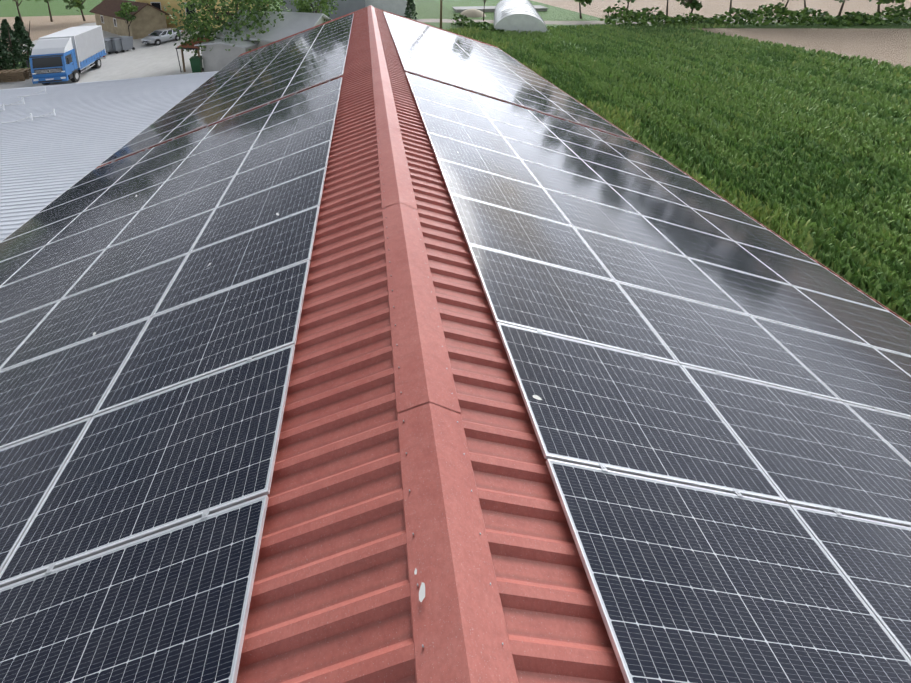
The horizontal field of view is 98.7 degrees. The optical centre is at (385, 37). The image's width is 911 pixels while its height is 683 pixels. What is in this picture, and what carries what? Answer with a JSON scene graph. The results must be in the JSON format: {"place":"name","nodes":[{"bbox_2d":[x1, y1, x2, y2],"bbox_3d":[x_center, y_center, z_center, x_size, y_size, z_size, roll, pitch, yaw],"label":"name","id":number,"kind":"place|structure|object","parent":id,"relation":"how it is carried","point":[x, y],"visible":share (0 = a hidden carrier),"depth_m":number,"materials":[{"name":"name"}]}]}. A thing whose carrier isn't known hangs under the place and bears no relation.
{"place":"outdoors","nodes":[
{"label":"outdoors","id":0,"kind":"place"},
{"bbox_2d":[0,23,215,89],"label":"yard pavement","id":1,"kind":"structure","parent":0,"point":[141,60],"depth_m":35.46,"materials":[{"name":"concrete"}]},
{"bbox_2d":[0,68,32,82],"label":"stone wall","id":2,"kind":"structure","parent":1,"relation":"on","point":[16,75],"depth_m":30.98,"materials":[{"name":"brown stone"}]},
{"bbox_2d":[26,25,105,84],"bbox_3d":[-26.177,1.365,32.093,2.631,3.606,7.314,-4,12,-16],"label":"truck","id":3,"kind":"object","parent":1,"relation":"on","point":[71,53],"visible":1,"depth_m":30.00,"materials":[{"name":"white"}]},
{"bbox_2d":[104,37,120,53],"bbox_3d":[-28.829,0.789,40.246,1.632,1.488,1.406,4,13,22],"label":"grey container","id":4,"kind":"object","parent":1,"relation":"on","point":[108,46],"visible":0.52,"depth_m":39.60,"materials":[{"name":"grey"}]},
{"bbox_2d":[107,37,128,53],"bbox_3d":[-28.243,0.732,40.472,1.632,1.488,1.406,4,13,22],"label":"grey container","id":5,"kind":"object","parent":1,"relation":"on","point":[116,45],"visible":0.52,"depth_m":39.87,"materials":[{"name":"grey"}]},
{"bbox_2d":[114,36,134,51],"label":"grey container","id":6,"kind":"object","parent":1,"relation":"on","point":[126,42],"visible":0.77,"depth_m":40.65,"materials":[{"name":"grey"}]},
{"bbox_2d":[114,2,138,35],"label":"tree","id":7,"kind":"object","parent":1,"relation":"on","point":[127,7],"visible":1,"depth_m":44.62,"materials":[{"name":"green plant"}]},
{"bbox_2d":[89,0,169,38],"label":"house","id":8,"kind":"structure","parent":1,"relation":"on","point":[149,19],"depth_m":48.84,"materials":[{"name":"paint"}]},
{"bbox_2d":[141,28,181,45],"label":"silver hatchback car","id":9,"kind":"object","parent":1,"relation":"on","point":[157,37],"visible":0.92,"depth_m":44.12,"materials":[{"name":"grey metal"}]},
{"bbox_2d":[175,37,213,71],"bbox_3d":[-16.199,1.456,33.106,2.094,2.668,2.255,2,12,13],"label":"wooden pergola","id":10,"kind":"object","parent":1,"relation":"on","point":[192,47],"visible":0.69,"depth_m":32.41,"materials":[{"name":"brown wood"}]},
{"bbox_2d":[189,55,203,72],"bbox_3d":[-15.827,2.243,32.354,0.806,1.417,1.062,-4,12,-13],"label":"green wheelie bin","id":11,"kind":"object","parent":1,"relation":"on","point":[196,63],"visible":0.94,"depth_m":31.95,"materials":[{"name":"green plastic"}]},
{"bbox_2d":[135,0,268,29],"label":"yellow house","id":12,"kind":"structure","parent":1,"relation":"on","point":[159,4],"depth_m":52.40,"materials":[{"name":"paint"}]},
{"bbox_2d":[194,38,259,71],"bbox_3d":[-13.157,1.461,32.628,4.855,2.740,2.300,2,12,13],"label":"white annex","id":13,"kind":"object","parent":1,"relation":"on","point":[218,57],"visible":0.58,"depth_m":31.93,"materials":[{"name":"paint"}]},
{"bbox_2d":[0,71,217,241],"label":"corrugated metal roof","id":14,"kind":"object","parent":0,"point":[76,156],"visible":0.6,"depth_m":17.86,"materials":[{"name":"paint"}]},
{"bbox_2d":[0,87,55,123],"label":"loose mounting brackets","id":15,"kind":"object","parent":14,"relation":"on","point":[22,100],"visible":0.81,"depth_m":21.16,"materials":[{"name":"metal"}]},
{"bbox_2d":[12,77,210,217],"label":"roof screws","id":16,"kind":"object","parent":14,"relation":"on","point":[104,118],"visible":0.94,"depth_m":18.73,"materials":[{"name":"silver metal"}]},
{"bbox_2d":[365,0,411,16],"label":"building","id":17,"kind":"structure","parent":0,"point":[397,7],"depth_m":60.21,"materials":[{"name":"silver metal"}]},
{"bbox_2d":[0,0,910,321],"bbox_3d":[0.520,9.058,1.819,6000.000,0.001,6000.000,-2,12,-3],"label":"field ground","id":18,"kind":"structure","parent":0,"point":[892,42],"depth_m":54.87,"materials":[{"name":"brown soil"}]},
{"bbox_2d":[0,37,17,69],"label":"conifer tree","id":19,"kind":"object","parent":18,"relation":"on","point":[3,58],"visible":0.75,"depth_m":32.18,"materials":[{"name":"green plant"}]},
{"bbox_2d":[0,0,22,21],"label":"tree","id":20,"kind":"object","parent":18,"relation":"on","point":[17,4],"visible":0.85,"depth_m":60.48,"materials":[{"name":"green plant"}]},
{"bbox_2d":[0,19,30,68],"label":"thuja","id":21,"kind":"object","parent":18,"relation":"on","point":[8,33],"visible":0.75,"depth_m":33.11,"materials":[{"name":"green plant"}]},
{"bbox_2d":[13,16,34,64],"bbox_3d":[-33.452,0.260,35.607,2.092,4.626,2.110,-2,12,-3],"label":"thuja","id":22,"kind":"object","parent":18,"relation":"on","point":[22,34],"visible":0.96,"depth_m":35.36,"materials":[{"name":"green plant"}]},
{"bbox_2d":[27,0,52,21],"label":"tree","id":23,"kind":"object","parent":18,"relation":"on","point":[47,2],"visible":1,"depth_m":61.80,"materials":[{"name":"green plant"}]},
{"bbox_2d":[63,0,86,20],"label":"tree","id":24,"kind":"object","parent":18,"relation":"on","point":[78,4],"visible":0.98,"depth_m":61.11,"materials":[{"name":"green plant"}]},
{"bbox_2d":[161,0,292,58],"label":"tree","id":25,"kind":"object","parent":18,"relation":"on","point":[230,17],"visible":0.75,"depth_m":32.28,"materials":[{"name":"green plant"}]},
{"bbox_2d":[213,10,331,47],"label":"building","id":26,"kind":"structure","parent":18,"relation":"on","point":[292,23],"depth_m":33.02,"materials":[{"name":"white paint"}]},
{"bbox_2d":[293,0,346,22],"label":"oval tree","id":27,"kind":"object","parent":18,"relation":"on","point":[305,5],"visible":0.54,"depth_m":33.99,"materials":[{"name":"green plant"}]},
{"bbox_2d":[280,0,364,19],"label":"grey hall","id":28,"kind":"structure","parent":18,"relation":"on","point":[344,7],"depth_m":58.02,"materials":[{"name":"white"}]},
{"bbox_2d":[404,0,418,20],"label":"conifer","id":29,"kind":"object","parent":18,"relation":"on","point":[409,6],"visible":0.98,"depth_m":54.27,"materials":[{"name":"green plant"}]},
{"bbox_2d":[440,0,441,28],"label":"utility pole","id":30,"kind":"object","parent":18,"relation":"on","point":[441,14],"depth_m":49.01,"materials":[{"name":"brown wood"}]},
{"bbox_2d":[461,9,485,16],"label":"sand heap","id":31,"kind":"object","parent":18,"relation":"on","point":[472,13],"visible":0.98,"depth_m":59.80,"materials":[{"name":"beige sand"}]},
{"bbox_2d":[451,14,503,32],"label":"hedge","id":32,"kind":"object","parent":18,"relation":"on","point":[471,23],"depth_m":50.52,"materials":[{"name":"green plant"}]},
{"bbox_2d":[452,5,548,12],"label":"wall","id":33,"kind":"structure","parent":18,"relation":"on","point":[492,8],"depth_m":64.80,"materials":[{"name":"concrete"}]},
{"bbox_2d":[493,0,547,32],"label":"polytunnel","id":34,"kind":"structure","parent":18,"relation":"on","point":[517,15],"depth_m":46.95,"materials":[{"name":"white plastic"}]},
{"bbox_2d":[574,0,591,18],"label":"tree","id":35,"kind":"object","parent":18,"relation":"on","point":[587,2],"visible":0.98,"depth_m":55.84,"materials":[{"name":"green plant"}]},
{"bbox_2d":[600,2,910,26],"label":"field hedge","id":36,"kind":"object","parent":18,"relation":"on","point":[849,19],"depth_m":48.69,"materials":[{"name":"green plant"}]},
{"bbox_2d":[869,0,905,11],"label":"tree","id":37,"kind":"object","parent":18,"relation":"on","point":[879,2],"visible":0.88,"depth_m":49.14,"materials":[{"name":"green plant"}]},
{"bbox_2d":[95,7,910,682],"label":"barn roof sheets","id":38,"kind":"object","parent":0,"point":[331,595],"visible":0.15,"depth_m":2.98,"materials":[{"name":"red metal"}]},
{"bbox_2d":[413,17,885,24],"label":"dirt road","id":39,"kind":"structure","parent":0,"point":[546,22],"depth_m":53.62,"materials":[{"name":"beige soil"}]},
{"bbox_2d":[602,0,634,14],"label":"tree","id":40,"kind":"object","parent":39,"relation":"on","point":[628,1],"visible":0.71,"depth_m":50.79,"materials":[{"name":"green plant"}]},
{"bbox_2d":[676,0,702,14],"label":"tree","id":41,"kind":"object","parent":39,"relation":"on","point":[695,4],"visible":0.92,"depth_m":50.31,"materials":[{"name":"green plant"}]},
{"bbox_2d":[835,0,848,15],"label":"tree","id":42,"kind":"object","parent":39,"relation":"on","point":[841,8],"visible":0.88,"depth_m":50.95,"materials":[{"name":"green plant"}]},
{"bbox_2d":[445,21,910,322],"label":"field grass","id":43,"kind":"structure","parent":0,"point":[886,276],"depth_m":20.84,"materials":[{"name":"green plant"}]},
{"bbox_3d":[-0.097,4.262,11.323,19.415,5.520,38.000,-2,12,-3],"label":"barn","id":44,"kind":"object","parent":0,"visible":0},
{"bbox_2d":[367,5,518,682],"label":"ridge cap","id":45,"kind":"object","parent":44,"relation":"on","point":[459,629],"visible":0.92,"depth_m":2.78,"materials":[{"name":"red metal"}]},
{"bbox_2d":[368,13,502,648],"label":"roof screws","id":46,"kind":"object","parent":45,"relation":"attached to","point":[423,645],"visible":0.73,"depth_m":3.12,"materials":[{"name":"red metal"}]},
{"bbox_2d":[0,12,910,682],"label":"solar panel frames","id":47,"kind":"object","parent":44,"relation":"on","point":[548,458],"visible":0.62,"depth_m":4.45,"materials":[{"name":"silver metal"}]},
{"bbox_2d":[93,60,541,601],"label":"bird droppings","id":48,"kind":"object","parent":47,"relation":"on","point":[422,593],"visible":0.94,"depth_m":2.27,"materials":[{"name":"white"}]},
{"bbox_2d":[0,12,910,682],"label":"solar panels","id":49,"kind":"object","parent":47,"relation":"in","point":[696,586],"visible":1,"depth_m":4.24,"materials":[{"name":"black glass"}]}
]}

